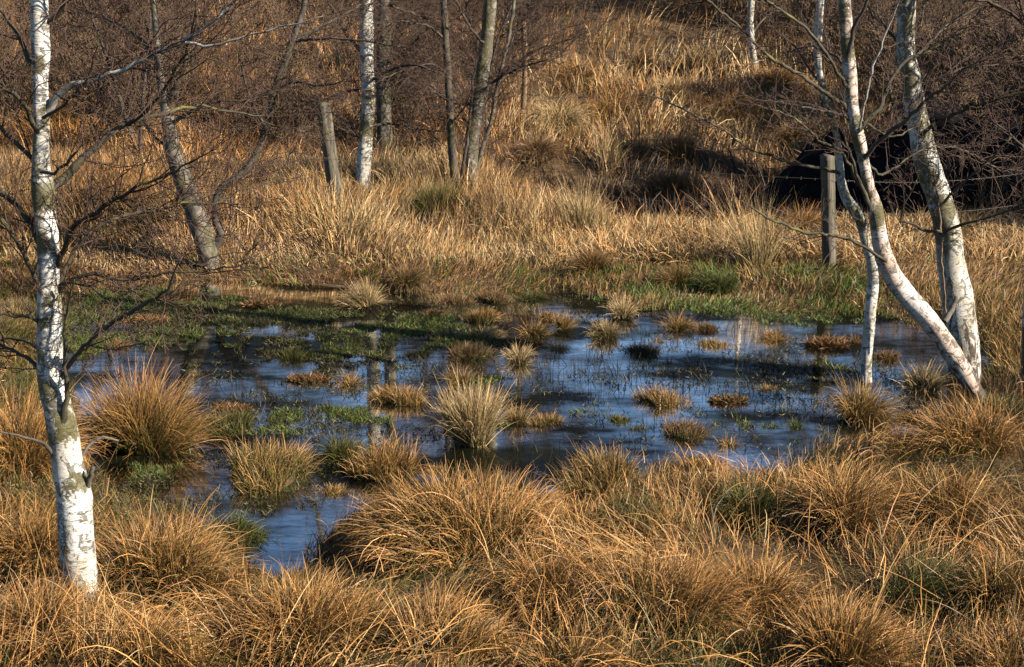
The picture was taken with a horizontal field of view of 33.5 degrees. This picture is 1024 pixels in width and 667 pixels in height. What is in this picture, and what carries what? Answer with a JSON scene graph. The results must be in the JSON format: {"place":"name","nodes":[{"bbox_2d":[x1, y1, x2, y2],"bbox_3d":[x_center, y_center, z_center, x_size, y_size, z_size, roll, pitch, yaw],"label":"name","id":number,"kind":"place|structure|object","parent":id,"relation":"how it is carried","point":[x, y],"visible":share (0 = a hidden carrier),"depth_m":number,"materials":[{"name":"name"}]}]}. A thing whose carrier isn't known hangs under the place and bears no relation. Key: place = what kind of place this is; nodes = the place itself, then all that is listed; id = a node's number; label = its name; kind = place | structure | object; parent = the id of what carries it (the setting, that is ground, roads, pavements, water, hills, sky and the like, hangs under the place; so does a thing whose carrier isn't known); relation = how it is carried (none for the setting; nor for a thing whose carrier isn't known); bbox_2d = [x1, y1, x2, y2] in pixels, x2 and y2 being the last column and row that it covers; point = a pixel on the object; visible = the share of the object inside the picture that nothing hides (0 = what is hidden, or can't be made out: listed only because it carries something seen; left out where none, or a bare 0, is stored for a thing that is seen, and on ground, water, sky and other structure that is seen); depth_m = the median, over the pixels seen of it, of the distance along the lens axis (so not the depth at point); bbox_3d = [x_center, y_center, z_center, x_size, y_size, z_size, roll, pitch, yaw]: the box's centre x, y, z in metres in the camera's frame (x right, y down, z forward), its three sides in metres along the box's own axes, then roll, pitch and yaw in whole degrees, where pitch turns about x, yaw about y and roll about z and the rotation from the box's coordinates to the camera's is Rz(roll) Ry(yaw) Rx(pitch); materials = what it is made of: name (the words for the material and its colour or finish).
{"place":"outdoors","nodes":[
{"label":"outdoors","id":0,"kind":"place"},
{"bbox_2d":[0,0,1023,666],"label":"ground","id":1,"kind":"structure","parent":0,"point":[574,164],"depth_m":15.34,"materials":[{"name":"plant"}]},
{"bbox_2d":[0,278,95,426],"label":"marsh grass","id":2,"kind":"structure","parent":1,"relation":"on","point":[21,333],"depth_m":15.60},
{"bbox_2d":[0,374,111,491],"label":"grass tussock","id":3,"kind":"object","parent":1,"relation":"on","point":[25,454],"depth_m":11.50,"materials":[{"name":"plant"}]},
{"bbox_2d":[0,0,111,135],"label":"bare bush","id":4,"kind":"object","parent":1,"relation":"on","point":[5,47],"visible":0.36,"depth_m":28.67,"materials":[{"name":"brown plant"}]},
{"bbox_2d":[0,553,120,665],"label":"grass tussock","id":5,"kind":"object","parent":1,"relation":"on","point":[30,606],"depth_m":8.62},
{"bbox_2d":[0,482,124,585],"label":"grass tussock","id":6,"kind":"object","parent":1,"relation":"on","point":[23,546],"depth_m":9.68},
{"bbox_2d":[8,0,202,151],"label":"bare bush","id":7,"kind":"object","parent":1,"relation":"on","point":[98,102],"visible":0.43,"depth_m":25.43,"materials":[{"name":"brown plant"}]},
{"bbox_2d":[29,0,197,123],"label":"bare bush","id":8,"kind":"object","parent":1,"relation":"on","point":[97,23],"visible":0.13,"depth_m":27.57,"materials":[{"name":"brown plant"}]},
{"bbox_2d":[0,0,273,158],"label":"bare sapling","id":9,"kind":"object","parent":1,"relation":"on","point":[129,62],"visible":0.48,"depth_m":24.66,"materials":[{"name":"brown plant"}]},
{"bbox_2d":[49,0,228,77],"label":"bare bush","id":10,"kind":"object","parent":1,"relation":"on","point":[142,21],"visible":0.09,"depth_m":32.14,"materials":[{"name":"brown plant"}]},
{"bbox_2d":[88,595,241,666],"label":"grass tussock","id":11,"kind":"object","parent":1,"relation":"on","point":[167,654],"depth_m":8.35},
{"bbox_2d":[95,485,273,628],"bbox_3d":[-1.900,1.274,9.464,1.394,0.823,1.213,6,15,26],"label":"grass tussock","id":12,"kind":"object","parent":1,"relation":"on","point":[148,558],"depth_m":9.35,"materials":[{"name":"plant"}]},
{"bbox_2d":[0,0,377,605],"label":"birch tree","id":13,"kind":"object","parent":1,"relation":"on","point":[74,501],"visible":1,"depth_m":8.66,"materials":[{"name":"white plant"}]},
{"bbox_2d":[27,0,449,271],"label":"leaning tree","id":14,"kind":"object","parent":1,"relation":"on","point":[191,212],"visible":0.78,"depth_m":18.72,"materials":[{"name":"grey plant"}]},
{"bbox_2d":[203,0,357,147],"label":"bare bush","id":15,"kind":"object","parent":1,"relation":"on","point":[271,10],"visible":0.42,"depth_m":26.60,"materials":[{"name":"brown plant"}]},
{"bbox_2d":[0,136,621,265],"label":"straw","id":16,"kind":"object","parent":1,"relation":"on","point":[308,207],"visible":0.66,"depth_m":20.20,"materials":[{"name":"plant"}]},
{"bbox_2d":[206,547,415,666],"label":"grass tussock","id":17,"kind":"object","parent":1,"relation":"on","point":[311,604],"depth_m":8.56,"materials":[{"name":"plant"}]},
{"bbox_2d":[315,102,343,207],"bbox_3d":[-2.185,-1.966,20.687,0.384,1.696,0.192,0,13,0],"label":"fence post","id":18,"kind":"object","parent":1,"relation":"on","point":[331,167],"visible":0.63,"depth_m":20.58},
{"bbox_2d":[243,0,481,193],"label":"birch tree","id":19,"kind":"object","parent":1,"relation":"on","point":[365,142],"visible":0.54,"depth_m":21.28,"materials":[{"name":"white plant"}]},
{"bbox_2d":[332,0,455,134],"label":"bare sapling","id":20,"kind":"object","parent":1,"relation":"on","point":[359,111],"visible":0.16,"depth_m":28.77,"materials":[{"name":"brown plant"}]},
{"bbox_2d":[338,0,461,145],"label":"bare bush","id":21,"kind":"object","parent":1,"relation":"on","point":[400,99],"visible":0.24,"depth_m":27.36,"materials":[{"name":"brown plant"}]},
{"bbox_2d":[371,134,433,186],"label":"grass tussock","id":22,"kind":"object","parent":1,"relation":"on","point":[395,160],"depth_m":21.91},
{"bbox_2d":[377,256,434,292],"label":"grass tussock","id":23,"kind":"object","parent":1,"relation":"on","point":[412,278],"depth_m":18.29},
{"bbox_2d":[376,0,481,153],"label":"grey tree","id":24,"kind":"object","parent":1,"relation":"on","point":[380,104],"visible":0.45,"depth_m":26.61,"materials":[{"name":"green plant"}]},
{"bbox_2d":[323,0,544,188],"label":"young tree","id":25,"kind":"object","parent":1,"relation":"on","point":[450,120],"visible":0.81,"depth_m":20.91,"materials":[{"name":"brown plant"}]},
{"bbox_2d":[392,168,485,225],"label":"grass tussock","id":26,"kind":"object","parent":1,"relation":"on","point":[438,195],"depth_m":20.44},
{"bbox_2d":[355,568,538,666],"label":"grass tussock","id":27,"kind":"object","parent":1,"relation":"on","point":[488,630],"depth_m":8.51,"materials":[{"name":"plant"}]},
{"bbox_2d":[325,448,581,584],"bbox_3d":[-0.327,1.097,10.104,1.593,0.799,1.550,0,13,0],"label":"grass tussock","id":28,"kind":"object","parent":1,"relation":"on","point":[444,516],"depth_m":10.02,"materials":[{"name":"plant"}]},
{"bbox_2d":[392,0,619,189],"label":"forked tree","id":29,"kind":"object","parent":1,"relation":"on","point":[482,69],"visible":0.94,"depth_m":21.29,"materials":[{"name":"grey plant"}]},
{"bbox_2d":[394,0,620,155],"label":"bare sapling","id":30,"kind":"object","parent":1,"relation":"on","point":[475,43],"visible":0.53,"depth_m":26.47,"materials":[{"name":"brown plant"}]},
{"bbox_2d":[0,0,1020,101],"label":"hillside grass","id":31,"kind":"structure","parent":1,"relation":"on","point":[738,59],"depth_m":36.61,"materials":[{"name":"plant"}]},
{"bbox_2d":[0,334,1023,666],"bbox_3d":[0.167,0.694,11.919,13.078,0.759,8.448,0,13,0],"label":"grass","id":32,"kind":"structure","parent":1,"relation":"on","point":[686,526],"depth_m":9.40,"materials":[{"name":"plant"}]},
{"bbox_2d":[0,222,1023,336],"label":"short grass","id":33,"kind":"structure","parent":1,"relation":"on","point":[1002,271],"depth_m":18.61,"materials":[{"name":"plant"}]},
{"bbox_2d":[452,0,584,110],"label":"bare sapling","id":34,"kind":"object","parent":1,"relation":"on","point":[515,21],"visible":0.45,"depth_m":27.99,"materials":[{"name":"brown plant"}]},
{"bbox_2d":[505,127,575,171],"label":"grass tussock","id":35,"kind":"object","parent":1,"relation":"on","point":[543,150],"depth_m":26.44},
{"bbox_2d":[464,524,637,641],"bbox_3d":[0.238,1.382,9.108,0.894,0.633,1.093,-8,15,-31],"label":"grass tussock","id":36,"kind":"object","parent":1,"relation":"on","point":[529,578],"depth_m":9.04,"materials":[{"name":"plant"}]},
{"bbox_2d":[514,90,599,141],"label":"grass tussock","id":37,"kind":"object","parent":1,"relation":"on","point":[570,115],"depth_m":28.31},
{"bbox_2d":[516,0,608,133],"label":"young tree","id":38,"kind":"object","parent":1,"relation":"on","point":[522,103],"visible":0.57,"depth_m":28.12,"materials":[{"name":"brown plant"}]},
{"bbox_2d":[488,610,648,666],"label":"grass tussock","id":39,"kind":"object","parent":1,"relation":"on","point":[586,662],"depth_m":8.19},
{"bbox_2d":[529,48,609,94],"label":"grass tussock","id":40,"kind":"object","parent":1,"relation":"on","point":[576,74],"depth_m":32.29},
{"bbox_2d":[541,155,621,232],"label":"grass tussock","id":41,"kind":"object","parent":1,"relation":"on","point":[581,214],"depth_m":20.72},
{"bbox_2d":[558,237,623,278],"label":"grass tussock","id":42,"kind":"object","parent":1,"relation":"on","point":[583,260],"depth_m":18.67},
{"bbox_2d":[538,435,651,498],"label":"grass tussock","id":43,"kind":"object","parent":1,"relation":"on","point":[608,468],"depth_m":11.55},
{"bbox_2d":[573,118,640,171],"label":"grass tussock","id":44,"kind":"object","parent":1,"relation":"on","point":[605,152],"depth_m":26.33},
{"bbox_2d":[575,87,657,124],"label":"grass tussock","id":45,"kind":"object","parent":1,"relation":"on","point":[609,105],"depth_m":29.77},
{"bbox_2d":[587,481,679,549],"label":"grass tussock","id":46,"kind":"object","parent":1,"relation":"on","point":[632,514],"depth_m":10.28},
{"bbox_2d":[605,45,673,76],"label":"grass tussock","id":47,"kind":"object","parent":1,"relation":"on","point":[638,59],"depth_m":33.70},
{"bbox_2d":[557,511,784,660],"bbox_3d":[0.848,1.359,8.883,1.279,0.744,1.066,0,13,0],"label":"grass tussock","id":48,"kind":"object","parent":1,"relation":"on","point":[724,597],"depth_m":8.76,"materials":[{"name":"plant"}]},
{"bbox_2d":[614,155,728,215],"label":"grass tussock","id":49,"kind":"object","parent":1,"relation":"on","point":[671,179],"depth_m":23.61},
{"bbox_2d":[650,258,700,289],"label":"grass tussock","id":50,"kind":"object","parent":1,"relation":"on","point":[680,273],"depth_m":18.17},
{"bbox_2d":[643,113,711,169],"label":"grass tussock","id":51,"kind":"object","parent":1,"relation":"on","point":[686,151],"depth_m":26.19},
{"bbox_2d":[642,640,742,666],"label":"grass tussock","id":52,"kind":"object","parent":1,"relation":"on","point":[699,663],"depth_m":8.18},
{"bbox_2d":[645,444,749,479],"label":"grass tussock","id":53,"kind":"object","parent":1,"relation":"on","point":[697,461],"depth_m":11.99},
{"bbox_2d":[663,38,737,76],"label":"grass tussock","id":54,"kind":"object","parent":1,"relation":"on","point":[706,56],"depth_m":33.63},
{"bbox_2d":[681,254,750,295],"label":"grass tussock","id":55,"kind":"object","parent":1,"relation":"on","point":[717,284],"depth_m":17.96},
{"bbox_2d":[691,80,785,133],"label":"grass tussock","id":56,"kind":"object","parent":1,"relation":"on","point":[739,113],"depth_m":30.36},
{"bbox_2d":[601,0,879,382],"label":"birch tree","id":57,"kind":"object","parent":1,"relation":"on","point":[873,276],"visible":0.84,"depth_m":14.09,"materials":[{"name":"white plant"}]},
{"bbox_2d":[698,465,794,534],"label":"grass tussock","id":58,"kind":"object","parent":1,"relation":"on","point":[764,501],"depth_m":10.52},
{"bbox_2d":[678,183,815,270],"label":"grass tussock","id":59,"kind":"object","parent":1,"relation":"on","point":[758,251],"depth_m":18.98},
{"bbox_2d":[724,0,812,73],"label":"birch tree","id":60,"kind":"object","parent":1,"relation":"on","point":[751,4],"visible":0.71,"depth_m":32.59,"materials":[{"name":"white plant"}]},
{"bbox_2d":[692,528,846,647],"bbox_3d":[1.299,1.356,9.007,1.040,0.629,0.909,11,17,39],"label":"grass tussock","id":61,"kind":"object","parent":1,"relation":"on","point":[781,584],"depth_m":8.93,"materials":[{"name":"plant"}]},
{"bbox_2d":[532,201,1023,266],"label":"straw","id":62,"kind":"object","parent":1,"relation":"on","point":[668,228],"visible":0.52,"depth_m":19.81,"materials":[{"name":"plant"}]},
{"bbox_2d":[745,52,815,98],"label":"grass tussock","id":63,"kind":"object","parent":1,"relation":"on","point":[787,78],"depth_m":31.47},
{"bbox_2d":[761,116,830,150],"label":"grass tussock","id":64,"kind":"object","parent":1,"relation":"on","point":[789,136],"depth_m":28.60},
{"bbox_2d":[770,192,841,236],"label":"grass tussock","id":65,"kind":"object","parent":1,"relation":"on","point":[812,218],"depth_m":20.64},
{"bbox_2d":[787,0,866,57],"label":"bare bush","id":66,"kind":"object","parent":1,"relation":"on","point":[801,7],"visible":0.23,"depth_m":35.75,"materials":[{"name":"brown plant"}]},
{"bbox_2d":[820,154,836,268],"bbox_3d":[3.516,-1.227,18.877,0.193,1.529,0.170,-10,16,-36],"label":"fence post","id":67,"kind":"object","parent":1,"relation":"on","point":[827,183],"visible":0.65,"depth_m":18.79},
{"bbox_2d":[642,0,1023,404],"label":"birch tree","id":68,"kind":"object","parent":1,"relation":"on","point":[914,303],"visible":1,"depth_m":12.81,"materials":[{"name":"white plant"}]},
{"bbox_2d":[759,447,936,550],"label":"grass tussock","id":69,"kind":"object","parent":1,"relation":"on","point":[836,500],"depth_m":10.22,"materials":[{"name":"plant"}]},
{"bbox_2d":[758,566,941,666],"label":"grass tussock","id":70,"kind":"object","parent":1,"relation":"on","point":[855,625],"depth_m":8.31,"materials":[{"name":"plant"}]},
{"bbox_2d":[796,0,952,86],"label":"bare bush","id":71,"kind":"object","parent":1,"relation":"on","point":[836,29],"visible":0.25,"depth_m":32.86,"materials":[{"name":"brown plant"}]},
{"bbox_2d":[746,98,1023,223],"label":"peat heap","id":72,"kind":"object","parent":1,"relation":"on","point":[802,183],"visible":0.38,"depth_m":22.04,"materials":[{"name":"soil"}]},
{"bbox_2d":[772,0,1018,122],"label":"bare sapling","id":73,"kind":"object","parent":1,"relation":"on","point":[923,8],"visible":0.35,"depth_m":28.01,"materials":[{"name":"brown plant"}]},
{"bbox_2d":[864,415,929,458],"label":"grass tussock","id":74,"kind":"object","parent":1,"relation":"on","point":[896,441],"depth_m":12.02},
{"bbox_2d":[831,0,969,118],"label":"bare bush","id":75,"kind":"object","parent":1,"relation":"on","point":[865,76],"visible":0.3,"depth_m":29.36,"materials":[{"name":"brown plant"}]},
{"bbox_2d":[823,0,1023,389],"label":"birch tree","id":76,"kind":"object","parent":1,"relation":"on","point":[961,324],"visible":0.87,"depth_m":13.87,"materials":[{"name":"white plant"}]},
{"bbox_2d":[889,356,961,396],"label":"grass tussock","id":77,"kind":"object","parent":1,"relation":"on","point":[923,381],"depth_m":14.16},
{"bbox_2d":[864,532,998,632],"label":"grass tussock","id":78,"kind":"object","parent":1,"relation":"on","point":[930,577],"depth_m":9.12,"materials":[{"name":"plant"}]},
{"bbox_2d":[869,0,1016,131],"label":"bare bush","id":79,"kind":"object","parent":1,"relation":"on","point":[964,95],"visible":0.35,"depth_m":25.90,"materials":[{"name":"brown plant"}]},
{"bbox_2d":[868,447,1023,548],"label":"grass tussock","id":80,"kind":"object","parent":1,"relation":"on","point":[948,492],"depth_m":10.27,"materials":[{"name":"plant"}]},
{"bbox_2d":[889,382,1023,461],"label":"grass tussock","id":81,"kind":"object","parent":1,"relation":"on","point":[956,424],"depth_m":11.98,"materials":[{"name":"plant"}]},
{"bbox_2d":[915,0,1023,115],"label":"bare bush","id":82,"kind":"object","parent":1,"relation":"on","point":[991,44],"visible":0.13,"depth_m":28.30,"materials":[{"name":"brown plant"}]},
{"bbox_2d":[923,0,1023,388],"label":"birch tree","id":83,"kind":"object","parent":1,"relation":"on","point":[1020,9],"visible":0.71,"depth_m":13.57,"materials":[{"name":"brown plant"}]},
{"bbox_2d":[924,607,1023,666],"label":"grass tussock","id":84,"kind":"object","parent":1,"relation":"on","point":[990,654],"depth_m":8.36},
{"bbox_2d":[930,15,1023,128],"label":"bare bush","id":85,"kind":"object","parent":1,"relation":"on","point":[1019,110],"visible":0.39,"depth_m":26.18,"materials":[{"name":"brown plant"}]},
{"bbox_2d":[937,527,1023,626],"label":"grass tussock","id":86,"kind":"object","parent":1,"relation":"on","point":[1005,588],"depth_m":9.05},
{"bbox_2d":[959,384,1023,421],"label":"grass tussock","id":87,"kind":"object","parent":1,"relation":"on","point":[1002,406],"depth_m":12.97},
{"bbox_2d":[964,154,1023,224],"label":"bare bush","id":88,"kind":"object","parent":1,"relation":"on","point":[982,202],"visible":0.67,"depth_m":21.05,"materials":[{"name":"brown plant"}]},
{"bbox_2d":[0,49,1023,226],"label":"hillside grass","id":89,"kind":"structure","parent":0,"point":[663,118],"depth_m":27.29,"materials":[{"name":"plant"}]},
{"bbox_2d":[62,279,1000,576],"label":"water","id":90,"kind":"structure","parent":0,"point":[292,525],"depth_m":14.30,"materials":[{"name":"liquid"}]},
{"bbox_2d":[69,326,234,470],"bbox_3d":[-2.736,0.522,12.533,1.494,1.097,1.410,0,13,0],"label":"grass tussock","id":91,"kind":"object","parent":90,"relation":"in","point":[139,421],"depth_m":12.46,"materials":[{"name":"plant"}]},
{"bbox_2d":[197,404,265,438],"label":"grass tussock","id":92,"kind":"object","parent":90,"relation":"in","point":[239,420],"depth_m":13.07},
{"bbox_2d":[193,502,283,549],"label":"grass tussock","id":93,"kind":"object","parent":90,"relation":"in","point":[240,524],"depth_m":10.68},
{"bbox_2d":[218,424,326,496],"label":"grass tussock","id":94,"kind":"object","parent":90,"relation":"in","point":[271,468],"depth_m":11.81,"materials":[{"name":"plant"}]},
{"bbox_2d":[307,420,371,465],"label":"grass tussock","id":95,"kind":"object","parent":90,"relation":"in","point":[336,451],"depth_m":12.31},
{"bbox_2d":[331,274,389,308],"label":"grass tussock","id":96,"kind":"object","parent":90,"relation":"in","point":[364,298],"depth_m":17.52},
{"bbox_2d":[333,423,435,482],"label":"grass tussock","id":97,"kind":"object","parent":90,"relation":"in","point":[371,465],"depth_m":11.90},
{"bbox_2d":[362,381,433,406],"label":"grass tussock","id":98,"kind":"object","parent":90,"relation":"on","point":[402,396],"depth_m":13.82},
{"bbox_2d":[444,340,497,361],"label":"grass tussock","id":99,"kind":"object","parent":90,"relation":"in","point":[463,351],"depth_m":15.29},
{"bbox_2d":[421,364,528,449],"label":"grass tussock","id":100,"kind":"object","parent":90,"relation":"in","point":[471,420],"depth_m":12.57,"materials":[{"name":"plant"}]},
{"bbox_2d":[458,305,505,322],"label":"grass tussock","id":101,"kind":"object","parent":90,"relation":"in","point":[481,315],"depth_m":16.79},
{"bbox_2d":[62,291,946,515],"bbox_3d":[-0.463,0.207,15.364,7.230,0.110,7.368,-5,14,-21],"label":"water weed","id":102,"kind":"object","parent":90,"relation":"on","point":[279,340],"visible":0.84,"depth_m":15.20,"materials":[{"name":"plant"}]},
{"bbox_2d":[31,285,1004,528],"bbox_3d":[-0.120,0.385,14.573,9.463,0.100,8.014,0,13,0],"label":"water weed","id":103,"kind":"object","parent":90,"relation":"on","point":[352,418],"visible":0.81,"depth_m":16.25,"materials":[{"name":"plant"}]},
{"bbox_2d":[497,342,545,365],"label":"grass tussock","id":104,"kind":"object","parent":90,"relation":"in","point":[516,356],"depth_m":15.14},
{"bbox_2d":[201,315,926,469],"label":"sedge stalks","id":105,"kind":"object","parent":90,"relation":"on","point":[578,370],"visible":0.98,"depth_m":14.34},
{"bbox_2d":[580,315,625,342],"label":"grass tussock","id":106,"kind":"object","parent":90,"relation":"in","point":[600,332],"depth_m":16.05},
{"bbox_2d":[600,289,641,318],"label":"grass tussock","id":107,"kind":"object","parent":90,"relation":"in","point":[620,310],"depth_m":16.93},
{"bbox_2d":[630,382,699,407],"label":"grass tussock","id":108,"kind":"object","parent":90,"relation":"in","point":[660,399],"depth_m":13.80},
{"bbox_2d":[651,306,699,331],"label":"grass tussock","id":109,"kind":"object","parent":90,"relation":"on","point":[684,325],"depth_m":16.45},
{"bbox_2d":[659,415,713,441],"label":"grass tussock","id":110,"kind":"object","parent":90,"relation":"in","point":[689,431],"depth_m":12.89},
{"bbox_2d":[799,333,851,350],"bbox_3d":[2.916,0.070,15.750,0.540,0.153,0.408,0,13,0],"label":"sedge mat","id":111,"kind":"object","parent":90,"relation":"on","point":[826,342],"visible":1,"depth_m":15.71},
{"bbox_2d":[805,367,916,429],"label":"grass tussock","id":112,"kind":"object","parent":90,"relation":"in","point":[862,408],"depth_m":13.26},
{"bbox_2d":[910,270,1023,378],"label":"grass","id":113,"kind":"structure","parent":0,"point":[1012,337],"depth_m":16.20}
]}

